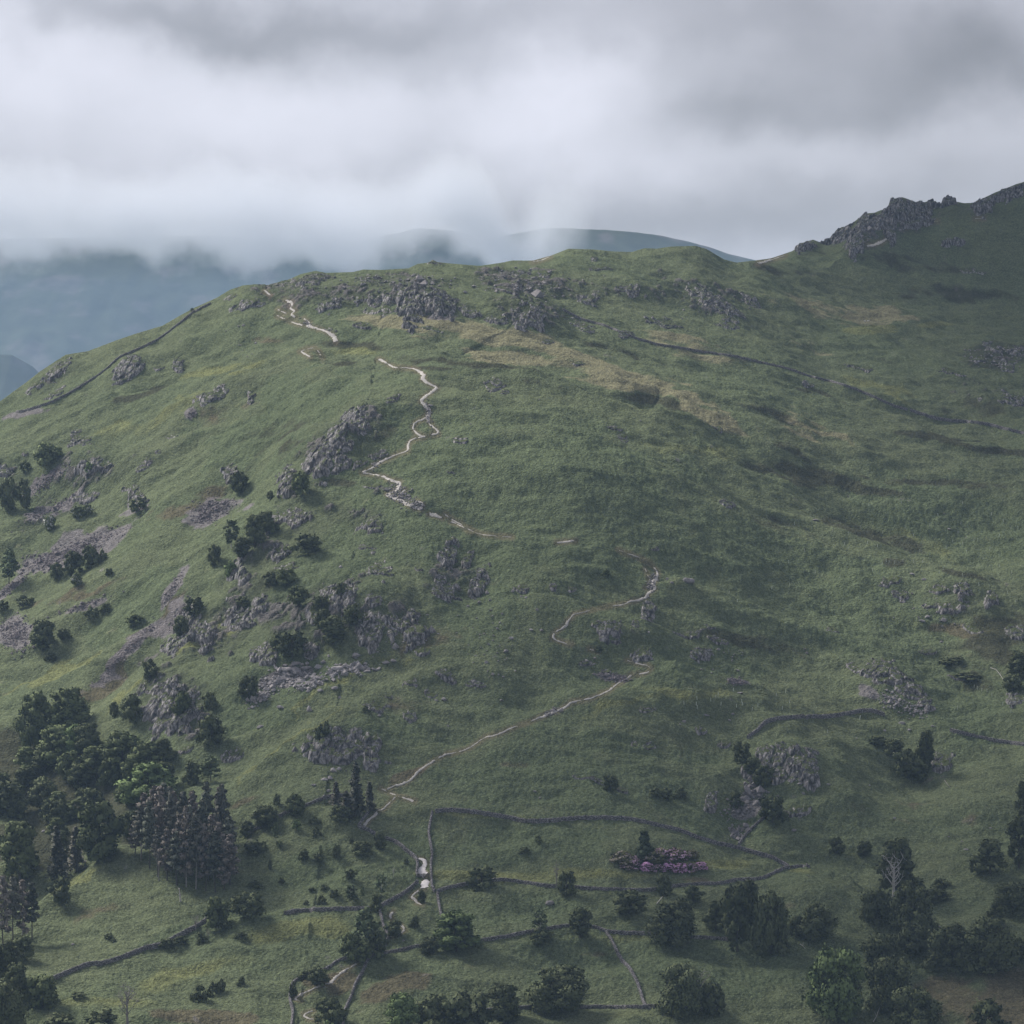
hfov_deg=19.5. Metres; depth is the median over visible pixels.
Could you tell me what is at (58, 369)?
rock outcrop
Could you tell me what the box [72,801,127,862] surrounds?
broadleaf tree
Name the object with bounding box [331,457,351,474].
rock outcrop
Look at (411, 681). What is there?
rock outcrop
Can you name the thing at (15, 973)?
broadleaf tree
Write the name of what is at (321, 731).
bush
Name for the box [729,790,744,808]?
tree
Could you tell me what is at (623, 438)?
rock outcrop
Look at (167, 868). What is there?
pine tree
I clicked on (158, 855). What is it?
pine tree
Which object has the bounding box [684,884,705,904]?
tree
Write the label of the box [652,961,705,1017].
oak tree
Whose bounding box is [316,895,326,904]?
bush
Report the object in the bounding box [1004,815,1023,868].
broadleaf tree
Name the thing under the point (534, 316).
rock outcrop
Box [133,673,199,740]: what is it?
rock outcrop
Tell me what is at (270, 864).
bush
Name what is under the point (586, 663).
rock outcrop
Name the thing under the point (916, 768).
tree
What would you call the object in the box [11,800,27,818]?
tree
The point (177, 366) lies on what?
rock outcrop
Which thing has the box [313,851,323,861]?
bush
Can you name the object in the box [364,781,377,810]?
larch tree
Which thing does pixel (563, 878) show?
tree
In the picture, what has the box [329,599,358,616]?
rock outcrop
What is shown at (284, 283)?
rock outcrop
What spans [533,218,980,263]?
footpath
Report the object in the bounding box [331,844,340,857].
tree
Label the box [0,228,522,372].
mountains
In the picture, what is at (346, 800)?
larch tree
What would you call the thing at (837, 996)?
broadleaf tree
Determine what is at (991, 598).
rock outcrop
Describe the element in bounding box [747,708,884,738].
drystone wall
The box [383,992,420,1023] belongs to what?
broadleaf tree
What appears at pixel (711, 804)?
rock outcrop
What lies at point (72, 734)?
broadleaf tree
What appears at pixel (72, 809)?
broadleaf tree
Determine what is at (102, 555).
bush
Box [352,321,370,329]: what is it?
rock outcrop
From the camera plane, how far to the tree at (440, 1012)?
830.45 m
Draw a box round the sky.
[0,0,1023,259]
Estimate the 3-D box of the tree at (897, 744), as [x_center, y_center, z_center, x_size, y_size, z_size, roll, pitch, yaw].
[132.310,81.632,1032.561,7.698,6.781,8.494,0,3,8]
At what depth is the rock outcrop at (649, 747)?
999.81 m
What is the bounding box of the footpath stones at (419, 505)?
[299,318,658,715]
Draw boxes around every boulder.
[282,667,291,671]
[302,666,311,670]
[331,666,342,670]
[545,900,553,904]
[683,578,694,583]
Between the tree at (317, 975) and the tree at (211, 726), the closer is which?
the tree at (317, 975)
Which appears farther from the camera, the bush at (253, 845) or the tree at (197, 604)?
the tree at (197, 604)
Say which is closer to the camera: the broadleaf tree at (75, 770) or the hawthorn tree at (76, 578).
the broadleaf tree at (75, 770)
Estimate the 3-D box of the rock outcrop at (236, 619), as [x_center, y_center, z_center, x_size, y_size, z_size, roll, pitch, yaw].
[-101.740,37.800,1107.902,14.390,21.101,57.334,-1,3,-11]
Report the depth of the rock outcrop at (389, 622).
1057.81 m
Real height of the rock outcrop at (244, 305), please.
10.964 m
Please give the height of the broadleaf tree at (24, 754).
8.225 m
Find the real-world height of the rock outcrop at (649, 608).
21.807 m
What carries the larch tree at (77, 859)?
on the hills
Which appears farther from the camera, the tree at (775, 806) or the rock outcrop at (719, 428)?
the rock outcrop at (719, 428)
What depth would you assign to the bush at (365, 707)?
1002.32 m
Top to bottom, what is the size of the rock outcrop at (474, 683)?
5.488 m
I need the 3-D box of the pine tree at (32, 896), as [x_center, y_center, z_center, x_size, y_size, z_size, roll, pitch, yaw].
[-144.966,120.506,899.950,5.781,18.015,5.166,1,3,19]
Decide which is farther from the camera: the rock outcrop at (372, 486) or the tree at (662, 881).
the rock outcrop at (372, 486)
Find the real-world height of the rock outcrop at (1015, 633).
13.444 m
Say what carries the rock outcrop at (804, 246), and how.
on the hills
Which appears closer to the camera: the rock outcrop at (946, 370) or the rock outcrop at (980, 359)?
the rock outcrop at (946, 370)
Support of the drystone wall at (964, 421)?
on the hills
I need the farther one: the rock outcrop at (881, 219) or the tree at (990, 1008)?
the rock outcrop at (881, 219)
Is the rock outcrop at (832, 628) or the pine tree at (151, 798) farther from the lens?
the rock outcrop at (832, 628)
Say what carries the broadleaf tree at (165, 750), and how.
on the hills
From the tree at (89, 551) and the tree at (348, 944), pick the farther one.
the tree at (89, 551)
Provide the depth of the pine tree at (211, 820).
931.60 m
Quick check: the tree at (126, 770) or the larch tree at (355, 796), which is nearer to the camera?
the larch tree at (355, 796)
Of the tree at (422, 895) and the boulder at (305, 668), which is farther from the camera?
the boulder at (305, 668)
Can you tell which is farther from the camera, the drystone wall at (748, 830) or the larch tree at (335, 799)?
the drystone wall at (748, 830)
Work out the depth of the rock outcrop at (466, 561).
1111.12 m
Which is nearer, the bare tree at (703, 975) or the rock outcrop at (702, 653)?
the bare tree at (703, 975)
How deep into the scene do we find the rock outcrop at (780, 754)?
998.04 m
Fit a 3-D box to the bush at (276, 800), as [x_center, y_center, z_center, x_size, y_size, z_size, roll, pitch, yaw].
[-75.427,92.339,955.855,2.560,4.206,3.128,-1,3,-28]
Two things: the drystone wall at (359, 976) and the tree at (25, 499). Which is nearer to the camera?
the drystone wall at (359, 976)
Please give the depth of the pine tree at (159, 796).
939.59 m
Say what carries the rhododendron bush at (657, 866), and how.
on the hills
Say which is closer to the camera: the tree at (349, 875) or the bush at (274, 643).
the tree at (349, 875)
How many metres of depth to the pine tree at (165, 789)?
953.27 m
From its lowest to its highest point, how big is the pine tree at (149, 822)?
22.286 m
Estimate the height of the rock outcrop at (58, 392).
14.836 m
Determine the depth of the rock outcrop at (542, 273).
1464.13 m
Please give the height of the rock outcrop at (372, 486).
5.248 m
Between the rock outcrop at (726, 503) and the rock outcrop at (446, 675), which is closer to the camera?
the rock outcrop at (446, 675)
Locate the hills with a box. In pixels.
[0,182,1023,1023]
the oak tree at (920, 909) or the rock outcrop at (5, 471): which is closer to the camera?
the oak tree at (920, 909)
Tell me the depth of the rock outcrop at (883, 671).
1079.84 m
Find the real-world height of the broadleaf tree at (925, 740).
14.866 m
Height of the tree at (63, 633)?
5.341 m
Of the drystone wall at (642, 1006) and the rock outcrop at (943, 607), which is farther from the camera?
the rock outcrop at (943, 607)
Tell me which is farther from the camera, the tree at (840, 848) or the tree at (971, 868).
the tree at (840, 848)
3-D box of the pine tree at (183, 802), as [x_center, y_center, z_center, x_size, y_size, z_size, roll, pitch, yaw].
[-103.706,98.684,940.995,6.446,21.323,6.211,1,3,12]
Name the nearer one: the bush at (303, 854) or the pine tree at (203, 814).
the bush at (303, 854)
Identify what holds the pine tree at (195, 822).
on the hills
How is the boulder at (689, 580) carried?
on the hills
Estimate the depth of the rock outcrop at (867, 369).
1430.46 m
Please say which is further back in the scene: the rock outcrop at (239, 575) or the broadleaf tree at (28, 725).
the rock outcrop at (239, 575)
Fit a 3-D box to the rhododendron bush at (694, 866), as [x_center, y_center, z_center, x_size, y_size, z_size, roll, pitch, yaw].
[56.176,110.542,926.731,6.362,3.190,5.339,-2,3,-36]
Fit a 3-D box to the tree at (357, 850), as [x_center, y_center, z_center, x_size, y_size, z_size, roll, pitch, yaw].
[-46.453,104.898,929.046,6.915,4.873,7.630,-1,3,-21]
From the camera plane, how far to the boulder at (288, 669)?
1052.75 m
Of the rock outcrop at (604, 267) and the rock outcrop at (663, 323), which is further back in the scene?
the rock outcrop at (604, 267)
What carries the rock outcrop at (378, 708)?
on the hills
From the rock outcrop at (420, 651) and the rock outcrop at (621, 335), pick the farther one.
the rock outcrop at (621, 335)
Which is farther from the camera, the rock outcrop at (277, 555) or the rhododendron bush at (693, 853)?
the rock outcrop at (277, 555)
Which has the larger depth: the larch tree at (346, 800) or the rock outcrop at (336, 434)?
the rock outcrop at (336, 434)
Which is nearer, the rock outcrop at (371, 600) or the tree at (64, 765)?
the tree at (64, 765)
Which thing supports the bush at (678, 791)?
on the hills
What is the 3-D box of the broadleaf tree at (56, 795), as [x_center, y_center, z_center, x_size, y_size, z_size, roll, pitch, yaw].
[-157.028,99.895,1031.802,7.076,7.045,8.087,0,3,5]
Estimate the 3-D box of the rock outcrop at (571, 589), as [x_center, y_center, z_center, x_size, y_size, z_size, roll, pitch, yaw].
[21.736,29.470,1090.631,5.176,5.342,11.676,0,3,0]
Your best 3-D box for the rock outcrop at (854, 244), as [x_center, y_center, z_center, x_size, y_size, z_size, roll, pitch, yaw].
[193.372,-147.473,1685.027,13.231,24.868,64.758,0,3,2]
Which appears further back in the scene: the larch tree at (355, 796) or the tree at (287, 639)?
the tree at (287, 639)
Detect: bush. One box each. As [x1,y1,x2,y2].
[0,600,8,611]
[16,595,34,606]
[19,460,30,471]
[42,1012,74,1023]
[43,651,56,661]
[71,991,86,997]
[83,605,97,618]
[84,462,92,472]
[85,1007,117,1023]
[93,548,107,562]
[98,602,111,611]
[103,932,112,938]
[104,568,112,574]
[125,614,144,624]
[129,497,145,512]
[158,938,173,948]
[171,935,187,945]
[189,984,209,1002]
[196,932,210,943]
[206,981,217,995]
[216,977,225,993]
[217,918,231,932]
[224,561,237,576]
[233,932,247,939]
[235,976,244,984]
[244,839,266,852]
[246,879,264,888]
[266,490,273,498]
[267,822,273,829]
[268,859,271,869]
[269,523,280,532]
[269,633,282,646]
[273,793,279,804]
[276,840,282,848]
[277,878,284,883]
[288,981,297,996]
[292,818,300,830]
[296,971,309,979]
[298,848,309,860]
[308,816,321,823]
[311,826,321,836]
[312,720,331,739]
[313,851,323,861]
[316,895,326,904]
[320,884,328,890]
[330,889,338,898]
[362,705,370,712]
[407,915,418,926]
[517,847,530,853]
[534,835,541,843]
[595,645,602,651]
[601,569,610,575]
[609,850,634,864]
[619,864,637,869]
[627,856,641,865]
[639,861,652,871]
[642,851,665,862]
[647,864,663,872]
[648,787,662,797]
[655,847,668,856]
[661,787,676,800]
[662,862,679,871]
[663,847,689,861]
[671,863,688,872]
[675,787,687,798]
[685,862,702,872]
[686,849,699,858]
[696,862,707,869]
[867,735,886,745]
[933,878,951,888]
[938,656,963,663]
[956,672,981,679]
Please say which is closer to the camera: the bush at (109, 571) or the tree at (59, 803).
the tree at (59, 803)
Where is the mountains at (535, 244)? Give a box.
[487,228,754,261]
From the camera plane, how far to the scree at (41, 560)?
1237.59 m
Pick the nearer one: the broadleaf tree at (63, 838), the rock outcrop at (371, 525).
the broadleaf tree at (63, 838)
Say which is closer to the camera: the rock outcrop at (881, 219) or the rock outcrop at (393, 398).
the rock outcrop at (393, 398)
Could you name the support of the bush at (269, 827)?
on the hills
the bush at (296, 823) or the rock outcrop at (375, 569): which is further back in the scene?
the rock outcrop at (375, 569)
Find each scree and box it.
[0,453,155,596]
[0,591,124,658]
[91,559,190,682]
[186,408,247,525]
[225,330,975,700]
[245,654,380,709]
[325,215,1020,368]
[592,671,749,685]
[719,775,778,839]
[869,689,928,718]
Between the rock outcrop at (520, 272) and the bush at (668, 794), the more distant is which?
the rock outcrop at (520, 272)
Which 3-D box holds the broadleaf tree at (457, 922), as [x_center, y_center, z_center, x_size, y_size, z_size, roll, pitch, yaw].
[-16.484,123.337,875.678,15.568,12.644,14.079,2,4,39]
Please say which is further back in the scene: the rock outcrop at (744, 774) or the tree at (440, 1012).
the rock outcrop at (744, 774)
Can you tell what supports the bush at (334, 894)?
on the hills
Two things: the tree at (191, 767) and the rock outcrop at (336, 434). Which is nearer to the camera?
the tree at (191, 767)
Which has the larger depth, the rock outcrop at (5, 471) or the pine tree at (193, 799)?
the rock outcrop at (5, 471)
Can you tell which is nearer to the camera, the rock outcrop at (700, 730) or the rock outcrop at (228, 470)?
the rock outcrop at (700, 730)
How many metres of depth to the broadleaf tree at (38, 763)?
1060.67 m
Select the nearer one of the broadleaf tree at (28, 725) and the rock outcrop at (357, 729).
the rock outcrop at (357, 729)
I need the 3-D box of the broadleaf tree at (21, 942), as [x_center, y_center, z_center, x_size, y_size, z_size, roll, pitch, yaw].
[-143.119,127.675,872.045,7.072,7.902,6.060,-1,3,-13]
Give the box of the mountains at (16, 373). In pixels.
[0,354,37,400]
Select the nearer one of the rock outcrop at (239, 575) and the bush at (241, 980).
the bush at (241, 980)
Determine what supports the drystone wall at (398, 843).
on the hills
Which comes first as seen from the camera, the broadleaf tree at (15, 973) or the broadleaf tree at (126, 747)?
the broadleaf tree at (15, 973)
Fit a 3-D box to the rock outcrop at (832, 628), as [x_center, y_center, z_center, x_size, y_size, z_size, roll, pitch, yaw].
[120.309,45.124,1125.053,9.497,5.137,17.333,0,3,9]
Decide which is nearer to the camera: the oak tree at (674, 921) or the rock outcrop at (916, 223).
the oak tree at (674, 921)
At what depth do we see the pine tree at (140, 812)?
941.28 m
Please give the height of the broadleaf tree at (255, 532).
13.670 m
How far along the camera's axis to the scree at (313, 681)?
1044.90 m
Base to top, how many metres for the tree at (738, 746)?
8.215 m
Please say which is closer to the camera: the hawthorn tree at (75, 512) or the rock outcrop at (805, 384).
the hawthorn tree at (75, 512)
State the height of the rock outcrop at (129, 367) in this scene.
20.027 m
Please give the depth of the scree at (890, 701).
1060.25 m
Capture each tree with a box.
[0,476,20,510]
[0,548,19,583]
[0,772,10,782]
[0,780,30,814]
[0,820,40,880]
[0,875,12,944]
[0,939,26,980]
[0,962,28,997]
[0,981,32,1023]
[6,876,21,940]
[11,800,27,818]
[12,690,52,748]
[12,746,35,766]
[12,935,34,960]
[13,767,35,786]
[13,879,30,934]
[15,477,31,507]
[21,763,34,779]
[23,882,39,938]
[24,973,58,1008]
[28,619,56,650]
[28,781,57,807]
[29,776,54,793]
[31,744,55,770]
[32,441,63,464]
[34,723,75,764]
[38,799,62,818]
[42,798,66,821]
[42,825,72,880]
[43,515,56,529]
[44,686,93,726]
[45,817,69,837]
[45,876,70,903]
[48,791,67,803]
[49,562,65,578]
[51,803,71,823]
[51,830,67,843]
[51,845,68,862]
[53,749,79,779]
[56,627,71,639]
[62,724,81,758]
[63,550,82,575]
[63,799,83,819]
[64,763,87,788]
[65,826,85,872]
[70,505,85,517]
[70,572,82,584]
[72,722,102,750]
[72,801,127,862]
[75,787,88,800]
[76,788,104,804]
[77,544,96,568]
[77,745,103,780]
[82,504,92,514]
[95,757,121,786]
[102,730,137,770]
[109,701,118,716]
[113,789,120,801]
[114,761,178,803]
[115,980,137,1023]
[119,693,142,722]
[119,735,141,755]
[119,761,134,778]
[123,811,135,836]
[124,741,164,769]
[127,821,140,853]
[130,804,148,860]
[134,792,147,841]
[140,800,157,868]
[142,658,159,679]
[146,789,159,824]
[148,785,161,827]
[150,737,177,761]
[150,829,162,876]
[151,786,167,860]
[154,845,161,880]
[156,782,168,808]
[157,828,174,880]
[158,761,176,782]
[162,792,178,837]
[166,786,177,807]
[166,831,185,884]
[169,691,192,715]
[169,791,178,834]
[170,813,185,874]
[172,615,190,637]
[175,791,190,826]
[177,805,195,886]
[180,760,201,785]
[182,596,203,615]
[184,805,194,856]
[185,812,204,888]
[188,790,199,812]
[188,792,197,813]
[191,820,204,873]
[193,714,226,746]
[193,800,209,835]
[197,823,212,890]
[198,755,221,781]
[200,781,213,823]
[201,692,217,709]
[201,826,212,880]
[203,896,230,928]
[204,831,223,891]
[207,544,220,565]
[207,814,216,833]
[211,787,221,826]
[212,822,225,878]
[213,782,230,829]
[216,839,232,889]
[220,817,238,867]
[222,519,239,548]
[222,834,240,884]
[227,815,238,847]
[228,891,266,918]
[229,470,248,493]
[232,536,250,557]
[234,596,250,606]
[236,675,257,697]
[240,821,255,835]
[243,513,266,547]
[249,804,278,826]
[257,511,274,530]
[263,572,276,585]
[272,822,278,837]
[273,630,307,657]
[276,567,296,586]
[285,792,304,814]
[286,532,322,553]
[287,585,309,604]
[289,471,309,494]
[307,965,330,985]
[312,596,328,611]
[313,609,330,625]
[313,996,349,1023]
[318,615,345,644]
[328,781,341,804]
[329,805,351,821]
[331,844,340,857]
[332,581,346,594]
[337,931,360,959]
[338,791,355,818]
[343,603,362,624]
[344,885,357,900]
[345,868,357,878]
[348,761,366,815]
[351,840,372,855]
[351,906,381,941]
[351,939,371,961]
[360,886,365,895]
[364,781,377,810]
[368,926,389,957]
[369,894,382,911]
[374,831,386,849]
[374,873,386,892]
[383,919,402,936]
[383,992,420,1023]
[415,992,454,1023]
[417,890,426,903]
[419,937,438,954]
[432,909,483,951]
[448,988,493,1023]
[463,865,497,889]
[485,982,522,1023]
[518,964,590,1012]
[528,928,555,945]
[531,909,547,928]
[556,870,577,896]
[568,907,592,937]
[603,775,619,791]
[613,889,648,914]
[634,830,656,859]
[641,897,700,946]
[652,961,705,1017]
[655,873,672,895]
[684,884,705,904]
[697,968,712,986]
[700,900,725,929]
[700,980,726,1015]
[719,881,752,951]
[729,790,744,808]
[732,741,751,762]
[732,878,759,923]
[742,757,760,774]
[745,886,792,955]
[752,765,775,786]
[758,795,789,823]
[788,915,802,936]
[794,902,841,940]
[801,942,867,1021]
[828,837,845,853]
[855,840,872,856]
[855,883,892,925]
[859,932,911,968]
[864,954,914,1013]
[874,837,917,890]
[881,851,906,896]
[883,737,904,754]
[886,879,939,930]
[887,984,944,1023]
[892,748,923,774]
[894,920,932,953]
[901,874,924,890]
[904,759,929,781]
[914,729,934,767]
[919,922,974,972]
[929,888,951,902]
[955,916,1023,974]
[968,997,1011,1023]
[969,838,1008,873]
[969,853,984,872]
[986,901,1008,923]
[993,881,1023,915]
[1002,673,1023,692]
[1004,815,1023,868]
[1005,650,1023,677]
[1012,781,1023,816]
[1012,937,1023,960]
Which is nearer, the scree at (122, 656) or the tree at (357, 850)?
the tree at (357, 850)
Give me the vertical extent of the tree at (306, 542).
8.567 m
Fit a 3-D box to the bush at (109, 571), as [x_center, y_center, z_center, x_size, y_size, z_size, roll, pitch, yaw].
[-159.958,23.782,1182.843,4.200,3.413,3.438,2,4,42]
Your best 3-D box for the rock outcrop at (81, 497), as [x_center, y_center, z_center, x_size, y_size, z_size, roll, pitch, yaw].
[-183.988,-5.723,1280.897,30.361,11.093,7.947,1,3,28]
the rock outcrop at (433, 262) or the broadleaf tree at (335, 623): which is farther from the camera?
the rock outcrop at (433, 262)
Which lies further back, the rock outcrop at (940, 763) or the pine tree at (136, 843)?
the rock outcrop at (940, 763)
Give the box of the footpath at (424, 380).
[264,290,658,1018]
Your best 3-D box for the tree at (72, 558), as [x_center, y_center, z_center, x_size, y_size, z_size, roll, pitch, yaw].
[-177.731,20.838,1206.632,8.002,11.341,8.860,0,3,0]
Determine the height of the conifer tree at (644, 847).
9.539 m
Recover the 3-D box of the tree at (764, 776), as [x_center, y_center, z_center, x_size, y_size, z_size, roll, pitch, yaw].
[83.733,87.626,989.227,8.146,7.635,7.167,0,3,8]
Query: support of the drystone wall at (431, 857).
on the hills
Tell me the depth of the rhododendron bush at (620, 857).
924.47 m
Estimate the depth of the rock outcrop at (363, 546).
1124.72 m
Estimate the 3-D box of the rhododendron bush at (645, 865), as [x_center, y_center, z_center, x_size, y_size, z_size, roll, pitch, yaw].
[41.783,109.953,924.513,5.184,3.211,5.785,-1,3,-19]
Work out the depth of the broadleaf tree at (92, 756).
1039.37 m
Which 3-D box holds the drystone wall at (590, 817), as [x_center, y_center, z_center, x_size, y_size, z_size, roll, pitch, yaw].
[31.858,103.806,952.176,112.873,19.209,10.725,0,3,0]
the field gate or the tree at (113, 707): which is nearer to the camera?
the field gate
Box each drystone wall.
[15,302,210,413]
[53,917,206,978]
[246,793,342,836]
[283,906,370,914]
[288,953,360,1023]
[342,908,388,1023]
[357,809,370,825]
[358,824,418,874]
[372,924,727,956]
[379,879,418,908]
[427,810,435,891]
[435,807,788,865]
[436,891,441,917]
[437,865,790,891]
[486,1004,720,1011]
[494,287,518,295]
[563,308,907,410]
[605,930,645,1003]
[737,816,765,844]
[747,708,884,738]
[791,863,809,867]
[910,408,1023,433]
[950,728,1023,745]
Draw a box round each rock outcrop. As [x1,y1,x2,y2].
[0,463,13,477]
[24,380,43,394]
[41,357,71,382]
[44,385,65,399]
[67,429,92,447]
[70,490,99,504]
[73,458,113,479]
[111,354,145,385]
[121,479,149,510]
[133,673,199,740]
[136,457,152,472]
[153,366,164,371]
[159,637,180,658]
[165,434,177,438]
[168,606,217,661]
[172,357,183,372]
[177,745,193,754]
[192,383,228,406]
[194,697,203,722]
[220,462,238,484]
[220,593,255,631]
[220,747,243,762]
[222,293,236,300]
[226,557,251,587]
[229,298,265,312]
[247,390,255,404]
[249,593,268,618]
[249,641,278,668]
[270,540,291,563]
[271,506,312,529]
[274,463,296,498]
[274,561,299,570]
[276,278,299,286]
[290,725,391,772]
[295,273,335,289]
[300,442,335,486]
[302,641,319,660]
[305,606,316,624]
[313,297,341,314]
[319,580,361,623]
[324,326,336,331]
[325,422,353,463]
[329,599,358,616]
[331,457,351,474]
[339,402,370,435]
[349,727,361,734]
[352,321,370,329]
[352,460,367,470]
[353,518,383,534]
[353,610,382,653]
[354,295,362,306]
[358,544,373,549]
[359,274,383,282]
[361,301,394,318]
[361,700,390,714]
[362,547,393,582]
[363,483,382,488]
[364,591,381,607]
[365,293,381,307]
[368,449,387,459]
[380,292,391,302]
[381,612,402,631]
[382,604,435,652]
[385,393,400,403]
[385,694,392,698]
[391,283,424,334]
[402,676,417,686]
[402,709,416,723]
[414,646,430,656]
[416,325,442,332]
[420,286,458,321]
[424,689,437,697]
[427,260,441,264]
[431,582,462,603]
[434,572,446,584]
[435,668,456,684]
[437,536,459,570]
[452,435,467,443]
[458,304,481,317]
[461,549,474,568]
[465,679,485,687]
[468,562,490,599]
[483,313,509,324]
[483,376,506,392]
[501,389,508,393]
[509,270,531,276]
[510,300,545,332]
[513,583,528,593]
[521,283,538,290]
[537,271,550,277]
[541,339,554,343]
[549,582,556,591]
[567,586,576,592]
[569,317,596,334]
[572,361,585,366]
[572,775,612,787]
[576,293,600,306]
[578,660,595,666]
[588,265,612,270]
[590,256,597,261]
[591,619,622,644]
[601,669,610,673]
[607,425,621,430]
[614,283,646,297]
[617,432,628,442]
[617,787,627,793]
[618,329,634,338]
[630,646,653,662]
[631,619,638,627]
[631,740,636,746]
[639,706,655,712]
[641,599,656,622]
[643,316,683,328]
[643,741,655,749]
[651,546,659,550]
[672,624,715,638]
[685,280,730,321]
[690,645,713,663]
[695,725,706,735]
[703,789,717,813]
[707,635,728,644]
[710,315,739,329]
[711,425,721,433]
[715,304,746,319]
[717,741,730,748]
[719,498,735,508]
[739,291,761,308]
[741,763,756,778]
[755,743,774,771]
[770,764,786,784]
[772,741,786,766]
[776,805,811,817]
[783,743,819,791]
[794,240,817,254]
[802,380,813,387]
[803,746,819,770]
[819,232,835,244]
[825,626,838,632]
[831,222,855,243]
[843,230,863,261]
[843,364,872,372]
[846,661,860,673]
[850,211,876,237]
[859,657,914,685]
[873,209,891,234]
[878,576,901,587]
[881,197,918,212]
[885,216,898,252]
[891,206,932,222]
[891,589,908,602]
[894,680,935,711]
[899,216,935,230]
[908,200,936,211]
[918,649,936,654]
[921,601,965,614]
[927,199,940,208]
[929,584,949,594]
[930,752,955,773]
[936,367,967,376]
[939,195,956,208]
[941,237,965,247]
[947,674,965,680]
[953,579,974,602]
[960,267,986,274]
[962,624,983,633]
[968,356,986,361]
[970,197,995,219]
[982,340,1023,356]
[983,589,999,609]
[986,183,1023,205]
[997,359,1017,372]
[997,388,1023,406]
[1004,624,1023,640]
[1005,691,1023,707]
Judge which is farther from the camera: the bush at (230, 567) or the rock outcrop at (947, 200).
the rock outcrop at (947, 200)
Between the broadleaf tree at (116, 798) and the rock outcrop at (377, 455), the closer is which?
the broadleaf tree at (116, 798)
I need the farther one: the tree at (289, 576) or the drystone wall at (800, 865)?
the tree at (289, 576)
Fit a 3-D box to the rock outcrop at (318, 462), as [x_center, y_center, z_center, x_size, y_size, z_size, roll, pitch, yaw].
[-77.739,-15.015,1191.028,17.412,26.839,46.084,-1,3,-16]
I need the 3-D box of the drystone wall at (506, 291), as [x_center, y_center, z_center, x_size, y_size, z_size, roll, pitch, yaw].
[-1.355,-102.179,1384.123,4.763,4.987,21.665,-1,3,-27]
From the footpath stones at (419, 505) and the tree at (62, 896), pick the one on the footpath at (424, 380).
the footpath stones at (419, 505)
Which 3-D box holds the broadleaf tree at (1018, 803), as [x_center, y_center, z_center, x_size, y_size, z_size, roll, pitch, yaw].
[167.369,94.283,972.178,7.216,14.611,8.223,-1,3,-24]
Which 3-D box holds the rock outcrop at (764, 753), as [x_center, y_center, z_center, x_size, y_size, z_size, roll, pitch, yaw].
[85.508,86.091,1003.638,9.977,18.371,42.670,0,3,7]
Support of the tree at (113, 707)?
on the hills
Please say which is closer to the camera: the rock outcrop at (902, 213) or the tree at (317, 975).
the tree at (317, 975)
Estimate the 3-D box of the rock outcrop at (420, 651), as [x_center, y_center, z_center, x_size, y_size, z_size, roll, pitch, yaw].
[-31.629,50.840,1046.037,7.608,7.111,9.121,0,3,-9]
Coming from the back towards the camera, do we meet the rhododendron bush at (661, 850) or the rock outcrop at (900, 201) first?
the rock outcrop at (900, 201)
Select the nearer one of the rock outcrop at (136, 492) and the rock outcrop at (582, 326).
the rock outcrop at (136, 492)
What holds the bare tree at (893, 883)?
on the hills
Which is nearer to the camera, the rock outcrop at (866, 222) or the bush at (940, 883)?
the bush at (940, 883)
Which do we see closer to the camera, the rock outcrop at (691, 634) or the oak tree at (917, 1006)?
the oak tree at (917, 1006)
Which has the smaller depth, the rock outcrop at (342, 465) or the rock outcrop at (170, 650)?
the rock outcrop at (170, 650)
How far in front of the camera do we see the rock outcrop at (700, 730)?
1018.65 m
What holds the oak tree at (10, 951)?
on the hills
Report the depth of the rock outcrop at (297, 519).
1162.05 m
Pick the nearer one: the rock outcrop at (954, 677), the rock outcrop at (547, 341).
the rock outcrop at (954, 677)
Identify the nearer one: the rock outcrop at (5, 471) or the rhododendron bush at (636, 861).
the rhododendron bush at (636, 861)
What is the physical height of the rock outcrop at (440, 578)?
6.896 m
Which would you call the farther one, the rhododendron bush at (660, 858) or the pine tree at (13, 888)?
the rhododendron bush at (660, 858)
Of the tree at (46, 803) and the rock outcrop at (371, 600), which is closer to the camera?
the tree at (46, 803)
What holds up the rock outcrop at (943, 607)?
on the hills
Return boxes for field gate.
[417,873,428,877]
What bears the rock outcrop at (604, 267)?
on the hills
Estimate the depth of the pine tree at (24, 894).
897.81 m
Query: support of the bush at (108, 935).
on the hills
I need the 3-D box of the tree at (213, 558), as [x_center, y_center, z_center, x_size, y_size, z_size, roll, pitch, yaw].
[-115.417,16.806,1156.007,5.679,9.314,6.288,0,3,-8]
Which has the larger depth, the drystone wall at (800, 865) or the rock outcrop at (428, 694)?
the rock outcrop at (428, 694)
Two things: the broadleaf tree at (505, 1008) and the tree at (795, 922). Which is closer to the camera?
the broadleaf tree at (505, 1008)
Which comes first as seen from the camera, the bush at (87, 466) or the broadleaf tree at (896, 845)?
the broadleaf tree at (896, 845)
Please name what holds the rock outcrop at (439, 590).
on the hills
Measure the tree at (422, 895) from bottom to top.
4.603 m
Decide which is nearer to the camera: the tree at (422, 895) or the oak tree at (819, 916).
the oak tree at (819, 916)
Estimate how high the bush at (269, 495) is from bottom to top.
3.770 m
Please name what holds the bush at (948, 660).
on the hills
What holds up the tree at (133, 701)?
on the hills
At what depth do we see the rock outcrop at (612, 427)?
1220.61 m
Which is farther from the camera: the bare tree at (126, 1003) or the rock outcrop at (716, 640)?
the rock outcrop at (716, 640)
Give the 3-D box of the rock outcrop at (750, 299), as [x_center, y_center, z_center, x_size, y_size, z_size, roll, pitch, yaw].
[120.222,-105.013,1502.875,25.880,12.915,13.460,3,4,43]

